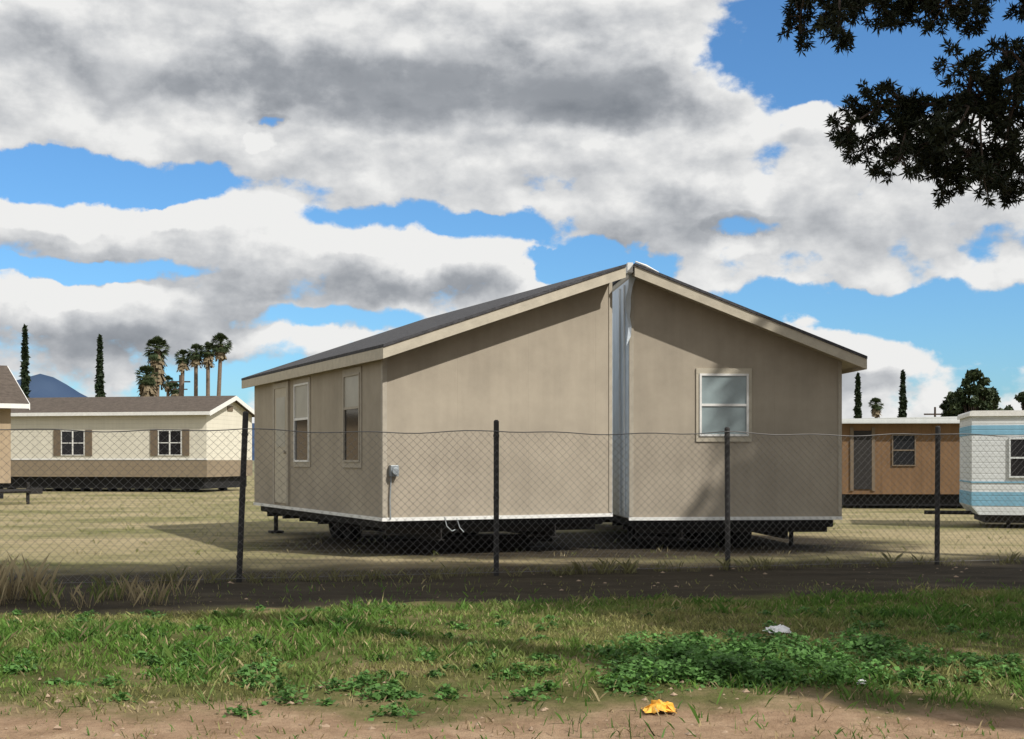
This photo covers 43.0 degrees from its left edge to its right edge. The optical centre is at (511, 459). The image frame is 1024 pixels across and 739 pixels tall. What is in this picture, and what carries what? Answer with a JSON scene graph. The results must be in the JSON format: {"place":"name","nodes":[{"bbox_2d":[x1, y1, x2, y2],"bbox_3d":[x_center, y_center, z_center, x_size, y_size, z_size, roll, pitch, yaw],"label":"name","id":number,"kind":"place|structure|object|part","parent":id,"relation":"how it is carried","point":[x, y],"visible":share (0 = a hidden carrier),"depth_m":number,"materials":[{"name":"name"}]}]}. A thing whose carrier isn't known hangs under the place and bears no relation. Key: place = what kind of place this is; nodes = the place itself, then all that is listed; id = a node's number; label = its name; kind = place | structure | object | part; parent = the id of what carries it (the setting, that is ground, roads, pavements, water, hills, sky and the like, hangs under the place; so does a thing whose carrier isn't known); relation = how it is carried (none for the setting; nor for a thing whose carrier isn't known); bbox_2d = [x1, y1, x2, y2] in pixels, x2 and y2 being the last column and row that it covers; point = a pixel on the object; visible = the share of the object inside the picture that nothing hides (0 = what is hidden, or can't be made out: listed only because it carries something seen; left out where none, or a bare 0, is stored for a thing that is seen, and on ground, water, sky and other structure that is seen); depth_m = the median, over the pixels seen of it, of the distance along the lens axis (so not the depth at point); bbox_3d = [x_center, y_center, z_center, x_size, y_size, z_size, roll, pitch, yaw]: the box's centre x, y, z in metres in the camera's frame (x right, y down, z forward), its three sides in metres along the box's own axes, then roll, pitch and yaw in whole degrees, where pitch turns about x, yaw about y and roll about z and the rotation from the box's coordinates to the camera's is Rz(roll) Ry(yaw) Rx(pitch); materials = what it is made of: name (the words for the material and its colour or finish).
{"place":"outdoors","nodes":[
{"label":"outdoors","id":0,"kind":"place"},
{"bbox_2d":[0,408,10,482],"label":"walls","id":1,"kind":"structure","parent":0,"point":[5,418],"depth_m":44.91,"materials":[{"name":"beige"}]},
{"bbox_2d":[0,365,28,403],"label":"roof","id":2,"kind":"structure","parent":1,"relation":"on","point":[11,392],"depth_m":45.64,"materials":[{"name":"brown"}]},
{"bbox_2d":[0,367,29,409],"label":"fascia","id":3,"kind":"structure","parent":2,"relation":"attached to","point":[9,405],"depth_m":44.61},
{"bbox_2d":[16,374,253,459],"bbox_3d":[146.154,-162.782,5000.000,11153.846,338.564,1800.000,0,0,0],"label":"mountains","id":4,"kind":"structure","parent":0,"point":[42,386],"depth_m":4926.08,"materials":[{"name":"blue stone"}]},
{"bbox_2d":[0,460,1023,738],"bbox_3d":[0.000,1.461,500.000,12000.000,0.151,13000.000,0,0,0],"label":"ground","id":5,"kind":"structure","parent":0,"point":[712,580],"depth_m":14.44,"materials":[{"name":"soil"}]},
{"bbox_2d":[0,483,2,498],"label":"chassis","id":6,"kind":"object","parent":5,"relation":"on","point":[1,487],"visible":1,"depth_m":45.02,"materials":[{"name":"black metal"}]},
{"bbox_2d":[0,482,42,503],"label":"tow hitch","id":7,"kind":"object","parent":5,"relation":"on","point":[34,490],"visible":0.91,"depth_m":44.10,"materials":[{"name":"metal"}]},
{"bbox_2d":[19,324,31,397],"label":"cypress tree","id":8,"kind":"object","parent":5,"relation":"on","point":[25,379],"visible":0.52,"depth_m":99.87,"materials":[{"name":"green plant"}]},
{"bbox_2d":[94,334,105,396],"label":"cypress tree","id":9,"kind":"object","parent":5,"relation":"on","point":[99,384],"visible":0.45,"depth_m":104.86,"materials":[{"name":"green plant"}]},
{"bbox_2d":[0,550,202,608],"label":"dry grass tufts","id":10,"kind":"object","parent":5,"relation":"on","point":[121,589],"visible":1,"depth_m":13.73,"materials":[{"name":"beige plant"}]},
{"bbox_2d":[3,476,246,491],"bbox_3d":[-19.694,1.147,63.846,12.100,0.705,4.900,0,0,12],"label":"chassis","id":11,"kind":"object","parent":5,"relation":"on","point":[223,483],"visible":0.76,"depth_m":61.32,"materials":[{"name":"black metal"}]},
{"bbox_2d":[11,402,251,459],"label":"walls","id":12,"kind":"structure","parent":11,"relation":"on","point":[223,419],"depth_m":61.11,"materials":[{"name":"beige"}]},
{"bbox_2d":[53,430,91,455],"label":"shutters","id":13,"kind":"object","parent":12,"relation":"attached to","point":[56,442],"visible":0.86,"depth_m":61.45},
{"bbox_2d":[61,431,84,454],"bbox_3d":[-20.722,-0.800,61.336,1.208,1.170,0.050,0,0,12],"label":"window","id":14,"kind":"structure","parent":12,"relation":"attached to","point":[67,439],"depth_m":61.34,"materials":[{"name":"black glass"}]},
{"bbox_2d":[11,460,252,476],"bbox_3d":[-19.692,0.395,63.831,12.550,0.790,5.330,0,0,12],"label":"siding","id":15,"kind":"object","parent":12,"relation":"on","point":[196,467],"visible":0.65,"depth_m":61.03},
{"bbox_2d":[12,458,206,459],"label":"belt trim","id":16,"kind":"structure","parent":15,"relation":"on","point":[124,459],"depth_m":60.63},
{"bbox_2d":[11,396,253,416],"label":"roof","id":17,"kind":"structure","parent":12,"relation":"on","point":[128,404],"depth_m":62.05,"materials":[{"name":"brown"}]},
{"bbox_2d":[11,396,253,415],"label":"fascia","id":18,"kind":"structure","parent":17,"relation":"attached to","point":[228,402],"depth_m":60.76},
{"bbox_2d":[150,429,188,455],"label":"shutters","id":19,"kind":"object","parent":12,"relation":"attached to","point":[153,443],"visible":0.89,"depth_m":60.46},
{"bbox_2d":[158,430,181,454],"bbox_3d":[-15.884,-0.800,60.349,1.172,1.170,0.050,0,0,12],"label":"window","id":20,"kind":"structure","parent":12,"relation":"attached to","point":[175,447],"depth_m":60.35,"materials":[{"name":"black glass"}]},
{"bbox_2d":[227,406,232,410],"bbox_3d":[-13.560,-2.475,62.543,0.040,0.250,0.600,0,0,11],"label":"gable vent","id":21,"kind":"object","parent":12,"relation":"attached to","point":[229,408],"visible":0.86,"depth_m":62.48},
{"bbox_2d":[134,365,158,396],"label":"palm tree","id":22,"kind":"object","parent":5,"relation":"on","point":[146,383],"visible":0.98,"depth_m":91.62,"materials":[{"name":"green plant"}]},
{"bbox_2d":[143,336,169,395],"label":"palm tree","id":23,"kind":"object","parent":5,"relation":"on","point":[156,358],"visible":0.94,"depth_m":94.63,"materials":[{"name":"green plant"}]},
{"bbox_2d":[163,375,174,395],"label":"palm tree","id":24,"kind":"object","parent":5,"relation":"on","point":[168,378],"visible":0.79,"depth_m":149.69,"materials":[{"name":"green plant"}]},
{"bbox_2d":[168,382,178,395],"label":"palm tree","id":25,"kind":"object","parent":5,"relation":"on","point":[174,392],"visible":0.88,"depth_m":149.63,"materials":[{"name":"green plant"}]},
{"bbox_2d":[170,375,189,395],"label":"utility pole","id":26,"kind":"object","parent":5,"relation":"on","point":[179,384],"visible":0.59,"depth_m":139.94,"materials":[{"name":"brown wood"}]},
{"bbox_2d":[175,349,189,395],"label":"palm tree","id":27,"kind":"object","parent":5,"relation":"on","point":[183,361],"visible":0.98,"depth_m":124.73,"materials":[{"name":"plant"}]},
{"bbox_2d":[186,343,204,395],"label":"palm tree","id":28,"kind":"object","parent":5,"relation":"on","point":[195,356],"visible":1,"depth_m":124.81,"materials":[{"name":"plant"}]},
{"bbox_2d":[199,341,215,395],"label":"palm tree","id":29,"kind":"object","parent":5,"relation":"on","point":[208,356],"visible":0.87,"depth_m":124.81,"materials":[{"name":"plant"}]},
{"bbox_2d":[208,332,231,395],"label":"palm tree","id":30,"kind":"object","parent":5,"relation":"on","point":[220,349],"visible":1,"depth_m":121.76,"materials":[{"name":"plant"}]},
{"bbox_2d":[241,264,626,550],"bbox_3d":[-1.912,-0.825,24.135,4.150,4.670,8.960,0,0,-25],"label":"manufactured home half","id":31,"kind":"object","parent":5,"relation":"on","point":[536,360],"visible":0.93,"depth_m":20.81,"materials":[{"name":"beige"}]},
{"bbox_2d":[273,381,289,504],"bbox_3d":[-4.445,-0.320,24.938,0.079,2.320,1.100,0,0,-25],"label":"door","id":32,"kind":"structure","parent":31,"relation":"in","point":[281,391],"depth_m":24.87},
{"bbox_2d":[293,377,310,466],"bbox_3d":[-3.830,-0.680,23.681,0.050,1.610,1.080,0,0,-25],"label":"side window","id":33,"kind":"structure","parent":31,"relation":"in","point":[301,387],"depth_m":23.66,"materials":[{"name":"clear glass"}]},
{"bbox_2d":[342,366,361,467],"bbox_3d":[-2.590,-0.680,21.026,0.050,1.610,0.960,0,0,-25],"label":"side window","id":34,"kind":"structure","parent":31,"relation":"in","point":[352,377],"depth_m":21.02,"materials":[{"name":"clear glass"}]},
{"bbox_2d":[0,573,1023,738],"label":"grass","id":35,"kind":"structure","parent":5,"relation":"on","point":[107,630],"depth_m":10.28,"materials":[{"name":"green plant"}]},
{"bbox_2d":[0,411,1023,583],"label":"chain link fence","id":36,"kind":"object","parent":5,"relation":"on","point":[496,469],"visible":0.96,"depth_m":16.82,"materials":[{"name":"metal"}]},
{"bbox_2d":[0,603,1023,722],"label":"broadleaf weeds","id":37,"kind":"object","parent":5,"relation":"on","point":[733,651],"visible":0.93,"depth_m":8.84,"materials":[{"name":"green plant"}]},
{"bbox_2d":[0,562,1023,738],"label":"pebbles","id":38,"kind":"object","parent":5,"relation":"on","point":[531,728],"visible":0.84,"depth_m":7.79,"materials":[{"name":"grey stone"}]},
{"bbox_2d":[1,494,1023,738],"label":"weed tufts","id":39,"kind":"object","parent":5,"relation":"on","point":[627,566],"visible":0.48,"depth_m":16.06,"materials":[{"name":"green plant"}]},
{"bbox_2d":[641,699,675,712],"bbox_3d":[0.868,1.435,7.620,0.213,0.067,0.182,0,0,0],"label":"litter wrapper","id":40,"kind":"object","parent":5,"relation":"on","point":[666,706],"visible":1,"depth_m":7.58,"materials":[{"name":"yellow plastic"}]},
{"bbox_2d":[603,261,866,548],"bbox_3d":[3.453,-0.860,26.142,3.950,4.740,9.960,0,0,-5],"label":"manufactured home half","id":41,"kind":"object","parent":5,"relation":"on","point":[687,359],"visible":0.84,"depth_m":21.64,"materials":[{"name":"beige paint"}]},
{"bbox_2d":[696,368,751,441],"bbox_3d":[3.526,-0.915,21.617,0.940,1.220,0.050,0,0,-5],"label":"gable window","id":42,"kind":"structure","parent":41,"relation":"in","point":[723,395],"depth_m":21.62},
{"bbox_2d":[762,624,790,632],"bbox_3d":[2.249,1.424,11.010,0.233,0.064,0.199,0,0,0],"label":"paper scrap","id":43,"kind":"object","parent":5,"relation":"on","point":[781,628],"visible":0.81,"depth_m":10.98,"materials":[{"name":"white paper"}]},
{"bbox_2d":[853,372,862,417],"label":"cypress tree","id":44,"kind":"object","parent":5,"relation":"on","point":[857,410],"visible":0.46,"depth_m":119.85,"materials":[{"name":"green plant"}]},
{"bbox_2d":[868,397,884,417],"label":"palm tree","id":45,"kind":"object","parent":5,"relation":"on","point":[876,407],"visible":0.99,"depth_m":149.64,"materials":[{"name":"green plant"}]},
{"bbox_2d":[777,0,1023,210],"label":"pine tree","id":46,"kind":"object","parent":5,"relation":"on","point":[927,148],"visible":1,"depth_m":11.71,"materials":[{"name":"green plant"}]},
{"bbox_2d":[897,369,907,417],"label":"cypress tree","id":47,"kind":"object","parent":5,"relation":"on","point":[903,402],"visible":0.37,"depth_m":119.86,"materials":[{"name":"green plant"}]},
{"bbox_2d":[842,494,963,508],"bbox_3d":[15.737,1.280,41.510,10.800,0.440,3.200,0,0,3],"label":"chassis","id":48,"kind":"object","parent":5,"relation":"on","point":[860,501],"visible":0.52,"depth_m":40.12,"materials":[{"name":"black metal"}]},
{"bbox_2d":[924,407,940,416],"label":"utility pole","id":49,"kind":"object","parent":5,"relation":"on","point":[934,413],"visible":0.33,"depth_m":129.94,"materials":[{"name":"brown wood"}]},
{"bbox_2d":[939,391,958,416],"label":"shade tree","id":50,"kind":"object","parent":5,"relation":"on","point":[944,404],"visible":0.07,"depth_m":79.89,"materials":[{"name":"green plant"}]},
{"bbox_2d":[941,368,999,416],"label":"shade tree","id":51,"kind":"object","parent":5,"relation":"on","point":[979,394],"visible":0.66,"depth_m":74.64,"materials":[{"name":"green plant"}]},
{"bbox_2d":[924,410,1023,527],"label":"travel trailer","id":52,"kind":"object","parent":5,"relation":"on","point":[995,423],"visible":0.94,"depth_m":28.41,"materials":[{"name":"white metal"}]},
{"bbox_3d":[11.295,-0.050,28.204,0.970,0.870,0.050,0,0,13],"label":"window","id":53,"kind":"part","parent":52,"relation":"part of","materials":[{"name":"black glass"}]},
{"bbox_2d":[985,386,1004,410],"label":"shade tree","id":54,"kind":"object","parent":5,"relation":"on","point":[996,407],"visible":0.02,"depth_m":79.69,"materials":[{"name":"green plant"}]},
{"bbox_2d":[1004,391,1023,409],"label":"shade tree","id":55,"kind":"object","parent":5,"relation":"on","point":[1019,398],"visible":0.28,"depth_m":89.92,"materials":[{"name":"green plant"}]},
{"bbox_2d":[0,0,1023,422],"label":"sky","id":56,"kind":"structure","parent":0,"point":[289,181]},
{"bbox_2d":[842,423,959,493],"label":"walls","id":57,"kind":"structure","parent":0,"point":[952,429],"depth_m":39.89,"materials":[{"name":"orange"}]},
{"bbox_2d":[850,427,874,490],"bbox_3d":[10.773,-0.025,39.947,0.750,1.950,0.039,0,0,3],"label":"door trim","id":58,"kind":"structure","parent":57,"relation":"attached to","point":[852,456],"depth_m":39.94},
{"bbox_2d":[854,431,871,488],"bbox_3d":[10.773,0.000,39.952,0.550,1.800,0.030,0,0,3],"label":"door","id":59,"kind":"structure","parent":57,"relation":"in","point":[864,461],"depth_m":39.94,"materials":[{"name":"metal"}]},
{"bbox_2d":[842,416,959,423],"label":"roof","id":60,"kind":"structure","parent":57,"relation":"on","point":[906,420],"depth_m":39.56,"materials":[{"name":"white metal"}]},
{"bbox_2d":[892,434,915,465],"bbox_3d":[12.022,-0.300,39.887,0.720,0.970,0.050,0,0,3],"label":"window","id":61,"kind":"structure","parent":57,"relation":"attached to","point":[909,446],"depth_m":39.89,"materials":[{"name":"black glass"}]}
]}

